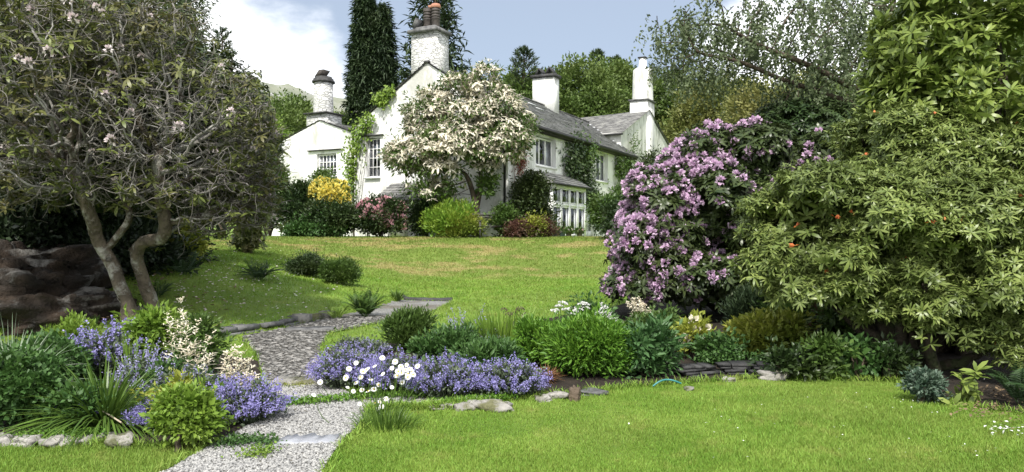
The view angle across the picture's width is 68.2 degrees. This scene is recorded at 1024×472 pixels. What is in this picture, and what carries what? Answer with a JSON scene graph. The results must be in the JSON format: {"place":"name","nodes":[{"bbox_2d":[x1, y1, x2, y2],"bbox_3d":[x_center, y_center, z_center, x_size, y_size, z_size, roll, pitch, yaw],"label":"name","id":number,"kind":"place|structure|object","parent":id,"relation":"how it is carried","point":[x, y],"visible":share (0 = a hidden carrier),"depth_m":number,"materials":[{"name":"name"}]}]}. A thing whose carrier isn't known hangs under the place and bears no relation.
{"place":"outdoors","nodes":[
{"label":"outdoors","id":0,"kind":"place"},
{"bbox_2d":[165,300,450,471],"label":"path","id":1,"kind":"structure","parent":0,"point":[387,308],"depth_m":14.61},
{"bbox_2d":[274,433,340,445],"bbox_3d":[-1.608,1.634,5.975,0.447,0.097,0.317,0,0,0],"label":"stone step","id":2,"kind":"object","parent":1,"relation":"on","point":[310,438],"visible":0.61,"depth_m":5.96,"materials":[{"name":"stone"}]},
{"bbox_2d":[242,316,388,380],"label":"slate chips","id":3,"kind":"object","parent":1,"relation":"on","point":[271,354],"visible":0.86,"depth_m":10.79,"materials":[{"name":"gravel"}]},
{"bbox_2d":[341,286,387,316],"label":"fern","id":4,"kind":"object","parent":1,"relation":"on","point":[367,304],"visible":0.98,"depth_m":13.82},
{"bbox_2d":[1,235,629,354],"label":"distant grass","id":5,"kind":"structure","parent":0,"point":[294,240],"depth_m":21.70,"materials":[{"name":"plant"}]},
{"bbox_2d":[160,321,486,471],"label":"gravel","id":6,"kind":"structure","parent":0,"point":[200,464],"depth_m":6.08,"materials":[{"name":"gravel"}]},
{"bbox_2d":[203,431,286,448],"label":"creeping plant","id":7,"kind":"object","parent":6,"relation":"on","point":[234,438],"visible":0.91,"depth_m":5.87,"materials":[{"name":"green plant"}]},
{"bbox_2d":[274,388,446,406],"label":"creeping plant","id":8,"kind":"object","parent":6,"relation":"on","point":[312,399],"visible":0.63,"depth_m":7.46,"materials":[{"name":"green plant"}]},
{"bbox_2d":[311,377,424,423],"bbox_3d":[-1.242,1.442,6.725,0.977,0.450,0.461,0,0,0],"label":"daisy","id":9,"kind":"object","parent":6,"relation":"on","point":[377,400],"visible":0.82,"depth_m":6.53,"materials":[{"name":"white plant"}]},
{"bbox_2d":[317,355,419,401],"bbox_3d":[-1.392,1.413,7.490,0.920,0.466,0.524,0,0,23],"label":"daisy","id":10,"kind":"object","parent":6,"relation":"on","point":[362,371],"visible":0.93,"depth_m":7.42,"materials":[{"name":"white plant"}]},
{"bbox_2d":[0,224,1023,471],"bbox_3d":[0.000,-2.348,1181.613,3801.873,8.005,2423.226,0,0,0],"label":"ground","id":11,"kind":"structure","parent":0,"point":[190,282],"depth_m":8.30,"materials":[{"name":"green plant"}]},
{"bbox_2d":[0,4,110,247],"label":"evergreen tree","id":12,"kind":"object","parent":11,"relation":"on","point":[10,219],"visible":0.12,"depth_m":14.42,"materials":[{"name":"green plant"}]},
{"bbox_2d":[0,239,125,299],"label":"rock outcrop","id":13,"kind":"object","parent":11,"relation":"on","point":[58,271],"visible":0.46,"depth_m":12.93,"materials":[{"name":"stone"}]},
{"bbox_2d":[0,286,138,335],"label":"boulder","id":14,"kind":"object","parent":11,"relation":"on","point":[35,311],"visible":0.47,"depth_m":11.81,"materials":[{"name":"stone"}]},
{"bbox_2d":[0,1,205,279],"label":"evergreen tree","id":15,"kind":"object","parent":11,"relation":"on","point":[111,223],"visible":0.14,"depth_m":15.01,"materials":[{"name":"green plant"}]},
{"bbox_2d":[0,354,262,445],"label":"flower bed","id":16,"kind":"object","parent":11,"relation":"on","point":[234,428],"visible":0.05,"depth_m":6.51,"materials":[{"name":"plant"}]},
{"bbox_2d":[0,341,74,429],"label":"geranium","id":17,"kind":"object","parent":16,"relation":"on","point":[20,372],"visible":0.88,"depth_m":6.41,"materials":[{"name":"green plant"}]},
{"bbox_2d":[1,328,102,382],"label":"geranium","id":18,"kind":"object","parent":16,"relation":"on","point":[58,342],"visible":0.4,"depth_m":8.08,"materials":[{"name":"green plant"}]},
{"bbox_2d":[6,421,118,438],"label":"creeping plant","id":19,"kind":"object","parent":16,"relation":"on","point":[40,431],"visible":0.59,"depth_m":6.08,"materials":[{"name":"green plant"}]},
{"bbox_2d":[33,308,104,342],"bbox_3d":[-5.354,1.279,9.205,0.835,0.806,0.687,0,0,0],"label":"loosestrife","id":20,"kind":"object","parent":16,"relation":"on","point":[72,323],"visible":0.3,"depth_m":9.11,"materials":[{"name":"green plant"}]},
{"bbox_2d":[25,375,116,429],"bbox_3d":[-3.770,1.455,6.473,0.760,0.491,0.576,0,0,0],"label":"geranium","id":21,"kind":"object","parent":16,"relation":"on","point":[69,388],"visible":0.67,"depth_m":6.35,"materials":[{"name":"green plant"}]},
{"bbox_2d":[0,348,196,455],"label":"daylily","id":22,"kind":"object","parent":16,"relation":"on","point":[119,402],"visible":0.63,"depth_m":6.32,"materials":[{"name":"green plant"}]},
{"bbox_2d":[63,315,156,378],"bbox_3d":[-4.582,1.272,8.639,1.175,0.754,1.067,0,0,0],"label":"catmint","id":23,"kind":"object","parent":16,"relation":"on","point":[112,339],"visible":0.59,"depth_m":8.41,"materials":[{"name":"purple plant"}]},
{"bbox_2d":[120,395,155,433],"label":"catmint","id":24,"kind":"object","parent":16,"relation":"on","point":[136,418],"visible":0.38,"depth_m":6.28,"materials":[{"name":"purple plant"}]},
{"bbox_2d":[101,337,176,395],"bbox_3d":[-3.667,1.344,7.615,0.720,0.635,0.744,0,0,0],"label":"catmint","id":25,"kind":"object","parent":16,"relation":"on","point":[144,363],"visible":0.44,"depth_m":7.51,"materials":[{"name":"purple plant"}]},
{"bbox_2d":[105,300,188,362],"bbox_3d":[-4.183,1.222,8.792,0.853,0.953,0.889,0,0,42],"label":"peony","id":26,"kind":"object","parent":16,"relation":"on","point":[142,322],"visible":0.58,"depth_m":8.65,"materials":[{"name":"green plant"}]},
{"bbox_2d":[131,296,223,390],"bbox_3d":[-3.211,1.156,7.378,0.873,1.110,0.679,0,0,25],"label":"goatsbeard","id":27,"kind":"object","parent":16,"relation":"on","point":[160,363],"visible":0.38,"depth_m":7.39,"materials":[{"name":"beige plant"}]},
{"bbox_2d":[129,366,227,422],"bbox_3d":[-2.768,1.392,6.316,0.738,0.600,0.543,0,0,-37],"label":"spiraea","id":28,"kind":"object","parent":16,"relation":"on","point":[177,376],"visible":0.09,"depth_m":6.28,"materials":[{"name":"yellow plant"}]},
{"bbox_2d":[136,360,225,399],"bbox_3d":[-3.129,1.427,7.180,0.804,0.496,0.738,0,0,0],"label":"catmint","id":29,"kind":"object","parent":16,"relation":"on","point":[160,380],"visible":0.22,"depth_m":7.14,"materials":[{"name":"purple plant"}]},
{"bbox_2d":[138,367,239,451],"bbox_3d":[-2.533,1.376,5.892,0.716,0.672,0.651,0,0,-34],"label":"spiraea","id":30,"kind":"object","parent":16,"relation":"on","point":[192,413],"visible":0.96,"depth_m":5.79,"materials":[{"name":"green plant"}]},
{"bbox_2d":[163,308,236,373],"bbox_3d":[-3.542,1.254,8.575,0.840,0.884,0.741,0,0,0],"label":"peony","id":31,"kind":"object","parent":16,"relation":"on","point":[202,330],"visible":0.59,"depth_m":8.52,"materials":[{"name":"green plant"}]},
{"bbox_2d":[210,344,259,392],"bbox_3d":[-2.677,1.364,7.142,0.573,0.688,0.541,0,0,0],"label":"goatsbeard","id":32,"kind":"object","parent":16,"relation":"on","point":[227,369],"visible":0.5,"depth_m":7.17,"materials":[{"name":"beige plant"}]},
{"bbox_2d":[205,372,298,426],"bbox_3d":[-2.406,1.415,6.662,0.996,0.517,0.840,0,0,0],"label":"catmint","id":33,"kind":"object","parent":16,"relation":"on","point":[253,403],"visible":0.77,"depth_m":6.56,"materials":[{"name":"purple plant"}]},
{"bbox_2d":[0,0,297,323],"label":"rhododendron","id":34,"kind":"object","parent":11,"relation":"on","point":[71,52],"visible":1,"depth_m":11.19,"materials":[{"name":"green plant"}]},
{"bbox_2d":[126,0,237,64],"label":"birch tree","id":35,"kind":"object","parent":11,"relation":"on","point":[182,2],"visible":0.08,"depth_m":26.04,"materials":[{"name":"green plant"}]},
{"bbox_2d":[167,225,211,261],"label":"azalea","id":36,"kind":"object","parent":11,"relation":"on","point":[201,248],"visible":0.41,"depth_m":16.39,"materials":[{"name":"green plant"}]},
{"bbox_2d":[223,221,271,253],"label":"rhododendron","id":37,"kind":"object","parent":11,"relation":"on","point":[244,242],"visible":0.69,"depth_m":21.82,"materials":[{"name":"green plant"}]},
{"bbox_2d":[211,315,299,337],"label":"stone wall","id":38,"kind":"structure","parent":11,"relation":"on","point":[234,329],"depth_m":12.15,"materials":[{"name":"stone"}]},
{"bbox_2d":[233,258,284,279],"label":"fern","id":39,"kind":"object","parent":11,"relation":"on","point":[259,272],"visible":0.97,"depth_m":15.88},
{"bbox_2d":[250,148,296,235],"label":"evergreen shrub","id":40,"kind":"object","parent":11,"relation":"on","point":[283,174],"visible":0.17,"depth_m":30.35,"materials":[{"name":"green plant"}]},
{"bbox_2d":[236,87,313,134],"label":"broadleaf tree","id":41,"kind":"object","parent":11,"relation":"on","point":[291,108],"visible":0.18,"depth_m":55.48,"materials":[{"name":"green plant"}]},
{"bbox_2d":[273,177,317,227],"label":"evergreen shrub","id":42,"kind":"object","parent":11,"relation":"on","point":[298,197],"visible":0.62,"depth_m":29.80,"materials":[{"name":"green plant"}]},
{"bbox_2d":[280,248,324,276],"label":"heather","id":43,"kind":"object","parent":11,"relation":"on","point":[306,264],"visible":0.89,"depth_m":17.91,"materials":[{"name":"green plant"}]},
{"bbox_2d":[277,211,350,236],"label":"ground cover","id":44,"kind":"object","parent":11,"relation":"on","point":[303,227],"visible":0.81,"depth_m":29.20,"materials":[{"name":"green plant"}]},
{"bbox_2d":[298,194,359,236],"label":"evergreen shrub","id":45,"kind":"object","parent":11,"relation":"on","point":[339,214],"visible":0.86,"depth_m":29.26,"materials":[{"name":"green plant"}]},
{"bbox_2d":[304,172,360,220],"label":"azalea","id":46,"kind":"object","parent":11,"relation":"on","point":[322,186],"visible":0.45,"depth_m":29.84,"materials":[{"name":"yellow plant"}]},
{"bbox_2d":[317,253,365,286],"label":"heather","id":47,"kind":"object","parent":11,"relation":"on","point":[343,270],"visible":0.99,"depth_m":17.32,"materials":[{"name":"green plant"}]},
{"bbox_2d":[338,0,403,125],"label":"cypress","id":48,"kind":"object","parent":11,"relation":"on","point":[372,50],"visible":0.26,"depth_m":46.34,"materials":[{"name":"green plant"}]},
{"bbox_2d":[347,191,419,236],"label":"rhododendron","id":49,"kind":"object","parent":11,"relation":"on","point":[382,214],"visible":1,"depth_m":29.38,"materials":[{"name":"pink plant"}]},
{"bbox_2d":[343,403,430,431],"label":"grass tuft","id":50,"kind":"object","parent":11,"relation":"on","point":[376,418],"visible":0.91,"depth_m":6.41,"materials":[{"name":"green plant"}]},
{"bbox_2d":[406,189,441,236],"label":"evergreen shrub","id":51,"kind":"object","parent":11,"relation":"on","point":[415,219],"visible":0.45,"depth_m":30.26,"materials":[{"name":"green plant"}]},
{"bbox_2d":[389,0,475,88],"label":"spruce","id":52,"kind":"object","parent":11,"relation":"on","point":[445,19],"visible":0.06,"depth_m":45.31,"materials":[{"name":"green plant"}]},
{"bbox_2d":[417,194,488,237],"bbox_3d":[-2.333,-0.705,29.705,2.884,1.947,2.565,0,0,0],"label":"spurge","id":53,"kind":"object","parent":11,"relation":"on","point":[437,215],"visible":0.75,"depth_m":29.19,"materials":[{"name":"green plant"}]},
{"bbox_2d":[375,57,543,235],"bbox_3d":[-2.114,-3.479,29.888,6.820,7.276,3.488,0,0,0],"label":"flowering tree","id":54,"kind":"object","parent":11,"relation":"on","point":[426,144],"visible":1,"depth_m":29.64,"materials":[{"name":"white plant"}]},
{"bbox_2d":[436,202,491,238],"bbox_3d":[-1.929,-0.523,29.371,2.284,1.718,1.841,0,0,0],"label":"spurge","id":55,"kind":"object","parent":11,"relation":"on","point":[471,227],"visible":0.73,"depth_m":29.01,"materials":[{"name":"green plant"}]},
{"bbox_2d":[272,3,669,236],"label":"cottage","id":56,"kind":"structure","parent":11,"relation":"on","point":[317,141],"depth_m":36.56,"materials":[{"name":"white paint"}]},
{"bbox_2d":[337,111,375,235],"bbox_3d":[-6.975,-2.782,34.164,2.271,5.768,0.698,0,0,30],"label":"climbing plant","id":57,"kind":"object","parent":56,"relation":"attached to","point":[352,173],"visible":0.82,"depth_m":34.29,"materials":[{"name":"green plant"}]},
{"bbox_2d":[536,137,556,169],"bbox_3d":[1.417,-3.790,34.539,0.446,1.380,2.310,0,0,27],"label":"window","id":58,"kind":"structure","parent":56,"relation":"in","point":[542,147],"depth_m":34.76,"materials":[{"name":"white paint"}]},
{"bbox_2d":[536,171,591,236],"bbox_3d":[2.420,-1.400,35.004,1.048,3.040,4.600,0,0,27],"label":"bay window","id":59,"kind":"structure","parent":56,"relation":"in","point":[569,191],"depth_m":34.97,"materials":[{"name":"white paint"}]},
{"bbox_2d":[555,121,611,217],"bbox_3d":[3.771,-2.991,37.957,1.103,6.202,7.234,0,0,27],"label":"climbing plant","id":60,"kind":"object","parent":56,"relation":"attached to","point":[577,165],"visible":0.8,"depth_m":37.35,"materials":[{"name":"green plant"}]},
{"bbox_2d":[472,399,513,412],"bbox_3d":[-0.172,1.620,7.134,0.444,0.137,0.273,0,0,15],"label":"edging stone","id":61,"kind":"object","parent":11,"relation":"on","point":[492,405],"visible":0.66,"depth_m":7.05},
{"bbox_2d":[483,199,525,237],"bbox_3d":[-0.340,-0.683,29.785,1.896,1.632,1.660,0,0,0],"label":"laurel","id":62,"kind":"object","parent":11,"relation":"on","point":[504,212],"visible":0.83,"depth_m":29.59,"materials":[{"name":"green plant"}]},
{"bbox_2d":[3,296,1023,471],"bbox_3d":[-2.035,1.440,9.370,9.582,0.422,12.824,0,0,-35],"label":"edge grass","id":63,"kind":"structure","parent":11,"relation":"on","point":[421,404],"depth_m":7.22,"materials":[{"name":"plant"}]},
{"bbox_2d":[492,213,549,237],"bbox_3d":[0.322,-0.253,29.575,2.063,1.301,2.040,0,0,33],"label":"maple","id":64,"kind":"object","parent":11,"relation":"on","point":[516,227],"visible":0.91,"depth_m":29.23,"materials":[{"name":"red plant"}]},
{"bbox_2d":[504,45,543,95],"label":"pine tree","id":65,"kind":"object","parent":11,"relation":"on","point":[524,50],"visible":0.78,"depth_m":61.67,"materials":[{"name":"green plant"}]},
{"bbox_2d":[491,64,572,113],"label":"broadleaf tree","id":66,"kind":"object","parent":11,"relation":"on","point":[528,87],"visible":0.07,"depth_m":61.34,"materials":[{"name":"green plant"}]},
{"bbox_2d":[503,167,562,226],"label":"bush","id":67,"kind":"object","parent":11,"relation":"on","point":[530,189],"visible":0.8,"depth_m":30.56,"materials":[{"name":"green plant"}]},
{"bbox_2d":[521,51,632,117],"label":"broadleaf tree","id":68,"kind":"object","parent":11,"relation":"on","point":[597,79],"visible":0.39,"depth_m":62.89,"materials":[{"name":"green plant"}]},
{"bbox_2d":[583,187,625,235],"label":"evergreen shrub","id":69,"kind":"object","parent":11,"relation":"on","point":[594,206],"visible":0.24,"depth_m":30.29,"materials":[{"name":"green plant"}]},
{"bbox_2d":[592,189,629,239],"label":"evergreen shrub","id":70,"kind":"object","parent":11,"relation":"on","point":[610,211],"visible":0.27,"depth_m":28.32,"materials":[{"name":"green plant"}]},
{"bbox_2d":[579,56,665,123],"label":"broadleaf tree","id":71,"kind":"object","parent":11,"relation":"on","point":[623,67],"visible":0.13,"depth_m":67.33,"materials":[{"name":"green plant"}]},
{"bbox_2d":[324,296,1023,411],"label":"flower bed","id":72,"kind":"object","parent":11,"relation":"on","point":[567,381],"visible":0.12,"depth_m":8.70,"materials":[{"name":"soil"}]},
{"bbox_2d":[301,341,387,389],"bbox_3d":[-1.734,1.429,8.218,1.029,0.549,0.919,0,0,0],"label":"catmint","id":73,"kind":"object","parent":72,"relation":"on","point":[332,370],"visible":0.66,"depth_m":8.06,"materials":[{"name":"purple plant"}]},
{"bbox_2d":[331,334,393,356],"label":"catmint","id":74,"kind":"object","parent":72,"relation":"on","point":[366,343],"visible":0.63,"depth_m":10.08,"materials":[{"name":"purple plant"}]},
{"bbox_2d":[345,347,433,395],"bbox_3d":[-1.218,1.415,7.874,0.865,0.561,0.884,0,0,-37],"label":"catmint","id":75,"kind":"object","parent":72,"relation":"on","point":[385,368],"visible":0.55,"depth_m":7.72,"materials":[{"name":"purple plant"}]},
{"bbox_2d":[373,303,438,351],"bbox_3d":[-1.470,1.291,10.575,0.931,0.747,0.860,0,0,0],"label":"phlox","id":76,"kind":"object","parent":72,"relation":"on","point":[402,326],"visible":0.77,"depth_m":10.42,"materials":[{"name":"green plant"}]},
{"bbox_2d":[404,320,482,363],"bbox_3d":[-0.862,1.383,9.591,1.090,0.645,0.825,0,0,0],"label":"phlox","id":77,"kind":"object","parent":72,"relation":"on","point":[440,339],"visible":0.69,"depth_m":9.44,"materials":[{"name":"green plant"}]},
{"bbox_2d":[404,348,488,398],"bbox_3d":[-0.673,1.403,7.678,0.961,0.578,0.842,0,0,0],"label":"catmint","id":78,"kind":"object","parent":72,"relation":"on","point":[451,377],"visible":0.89,"depth_m":7.49,"materials":[{"name":"purple plant"}]},
{"bbox_2d":[447,329,525,368],"bbox_3d":[-0.286,1.429,8.979,0.972,0.630,0.790,0,0,0],"label":"phlox","id":79,"kind":"object","parent":72,"relation":"on","point":[489,348],"visible":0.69,"depth_m":8.86,"materials":[{"name":"green plant"}]},
{"bbox_2d":[453,306,552,341],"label":"iris","id":80,"kind":"object","parent":72,"relation":"on","point":[498,324],"visible":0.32,"depth_m":10.29,"materials":[{"name":"green plant"}]},
{"bbox_2d":[466,351,552,398],"bbox_3d":[-0.058,1.433,7.739,0.965,0.495,0.819,0,0,0],"label":"catmint","id":81,"kind":"object","parent":72,"relation":"on","point":[521,379],"visible":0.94,"depth_m":7.57,"materials":[{"name":"purple plant"}]},
{"bbox_2d":[509,311,564,366],"bbox_3d":[0.390,1.315,9.540,0.974,0.763,0.907,0,0,-34],"label":"spurge","id":82,"kind":"object","parent":72,"relation":"on","point":[529,335],"visible":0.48,"depth_m":9.38,"materials":[{"name":"green plant"}]},
{"bbox_2d":[537,301,639,380],"bbox_3d":[0.910,1.237,8.832,1.355,0.983,1.047,0,0,30],"label":"spurge","id":83,"kind":"object","parent":72,"relation":"on","point":[584,342],"visible":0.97,"depth_m":8.63,"materials":[{"name":"green plant"}]},
{"bbox_2d":[609,310,693,378],"bbox_3d":[1.595,1.338,8.932,1.042,0.954,1.032,0,0,0],"label":"peony","id":84,"kind":"object","parent":72,"relation":"on","point":[655,342],"visible":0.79,"depth_m":8.71,"materials":[{"name":"green plant"}]},
{"bbox_2d":[623,301,693,329],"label":"shrub","id":85,"kind":"object","parent":72,"relation":"on","point":[636,317],"visible":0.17,"depth_m":10.73,"materials":[{"name":"green plant"}]},
{"bbox_2d":[669,309,716,357],"bbox_3d":[2.377,1.314,9.941,0.696,0.712,0.750,0,0,0],"label":"elder","id":86,"kind":"object","parent":72,"relation":"on","point":[691,327],"visible":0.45,"depth_m":9.89,"materials":[{"name":"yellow plant"}]},
{"bbox_2d":[686,326,749,362],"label":"shrub","id":87,"kind":"object","parent":72,"relation":"on","point":[716,340],"visible":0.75,"depth_m":9.50,"materials":[{"name":"green plant"}]},
{"bbox_2d":[596,115,845,313],"bbox_3d":[4.221,-0.398,14.562,5.410,3.966,4.346,0,0,0],"label":"rhododendron","id":88,"kind":"object","parent":72,"relation":"on","point":[671,238],"visible":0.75,"depth_m":13.36,"materials":[{"name":"purple plant"}]},
{"bbox_2d":[687,349,765,364],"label":"creeping plant","id":89,"kind":"object","parent":72,"relation":"on","point":[708,357],"visible":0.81,"depth_m":9.30,"materials":[{"name":"green plant"}]},
{"bbox_2d":[715,283,770,329],"bbox_3d":[3.561,1.168,11.344,0.972,0.998,0.944,0,0,0],"label":"yew","id":90,"kind":"object","parent":72,"relation":"on","point":[737,304],"visible":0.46,"depth_m":11.25,"materials":[{"name":"green plant"}]},
{"bbox_2d":[721,301,823,355],"bbox_3d":[3.500,1.281,10.172,1.455,0.819,1.353,0,0,0],"label":"shrub","id":91,"kind":"object","parent":72,"relation":"on","point":[786,327],"visible":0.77,"depth_m":9.83,"materials":[{"name":"green plant"}]},
{"bbox_2d":[744,334,836,381],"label":"shrub","id":92,"kind":"object","parent":72,"relation":"on","point":[784,360],"visible":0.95,"depth_m":8.50,"materials":[{"name":"green plant"}]},
{"bbox_2d":[743,93,864,164],"bbox_3d":[6.439,-0.821,16.604,3.838,4.617,3.130,0,0,0],"label":"rhododendron","id":93,"kind":"object","parent":72,"relation":"on","point":[829,114],"visible":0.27,"depth_m":15.54,"materials":[{"name":"green plant"}]},
{"bbox_2d":[791,328,861,381],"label":"shrub","id":94,"kind":"object","parent":72,"relation":"on","point":[821,345],"visible":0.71,"depth_m":8.50,"materials":[{"name":"green plant"}]},
{"bbox_2d":[806,302,870,347],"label":"shrub","id":95,"kind":"object","parent":72,"relation":"on","point":[831,320],"visible":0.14,"depth_m":10.08,"materials":[{"name":"green plant"}]},
{"bbox_2d":[832,331,894,378],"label":"shrub","id":96,"kind":"object","parent":72,"relation":"on","point":[857,365],"visible":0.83,"depth_m":8.56,"materials":[{"name":"green plant"}]},
{"bbox_2d":[726,97,1023,375],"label":"rhododendron","id":97,"kind":"object","parent":72,"relation":"on","point":[904,216],"visible":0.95,"depth_m":8.52,"materials":[{"name":"green plant"}]},
{"bbox_2d":[863,331,923,378],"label":"shrub","id":98,"kind":"object","parent":72,"relation":"on","point":[901,360],"visible":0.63,"depth_m":8.49,"materials":[{"name":"green plant"}]},
{"bbox_2d":[896,364,953,404],"bbox_3d":[4.071,1.482,7.466,0.544,0.449,0.400,0,0,17],"label":"elaeagnus","id":99,"kind":"object","parent":72,"relation":"on","point":[923,385],"visible":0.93,"depth_m":7.40,"materials":[{"name":"green plant"}]},
{"bbox_2d":[834,0,1023,355],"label":"rhododendron","id":100,"kind":"object","parent":72,"relation":"on","point":[908,45],"visible":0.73,"depth_m":9.59,"materials":[{"name":"green plant"}]},
{"bbox_2d":[937,360,992,406],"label":"rhododendron","id":101,"kind":"object","parent":72,"relation":"on","point":[969,390],"visible":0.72,"depth_m":7.28,"materials":[{"name":"green plant"}]},
{"bbox_2d":[653,59,720,139],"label":"broadleaf tree","id":102,"kind":"object","parent":11,"relation":"on","point":[668,103],"visible":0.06,"depth_m":65.51,"materials":[{"name":"green plant"}]},
{"bbox_2d":[658,66,769,170],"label":"broadleaf tree","id":103,"kind":"object","parent":11,"relation":"on","point":[683,122],"visible":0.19,"depth_m":58.62,"materials":[{"name":"green plant"}]},
{"bbox_2d":[673,360,768,376],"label":"stone wall","id":104,"kind":"structure","parent":11,"relation":"on","point":[733,367],"depth_m":8.84,"materials":[{"name":"stone"}]},
{"bbox_2d":[715,63,857,124],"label":"broadleaf tree","id":105,"kind":"object","parent":11,"relation":"on","point":[745,106],"visible":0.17,"depth_m":44.45,"materials":[{"name":"green plant"}]},
{"bbox_2d":[626,0,961,134],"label":"birch tree","id":106,"kind":"object","parent":11,"relation":"on","point":[750,52],"visible":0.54,"depth_m":16.02,"materials":[{"name":"green plant"}]},
{"bbox_2d":[763,27,1023,118],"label":"broadleaf tree","id":107,"kind":"object","parent":11,"relation":"on","point":[1020,42],"visible":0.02,"depth_m":37.60,"materials":[{"name":"green plant"}]},
{"bbox_2d":[157,0,1008,98],"label":"sky","id":108,"kind":"structure","parent":0,"point":[291,40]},
{"bbox_2d":[219,79,1011,164],"bbox_3d":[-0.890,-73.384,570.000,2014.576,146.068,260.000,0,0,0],"label":"hill","id":109,"kind":"structure","parent":0,"point":[276,89],"depth_m":685.03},
{"bbox_2d":[986,357,1023,404],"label":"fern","id":110,"kind":"object","parent":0,"point":[1011,387],"visible":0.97,"depth_m":7.27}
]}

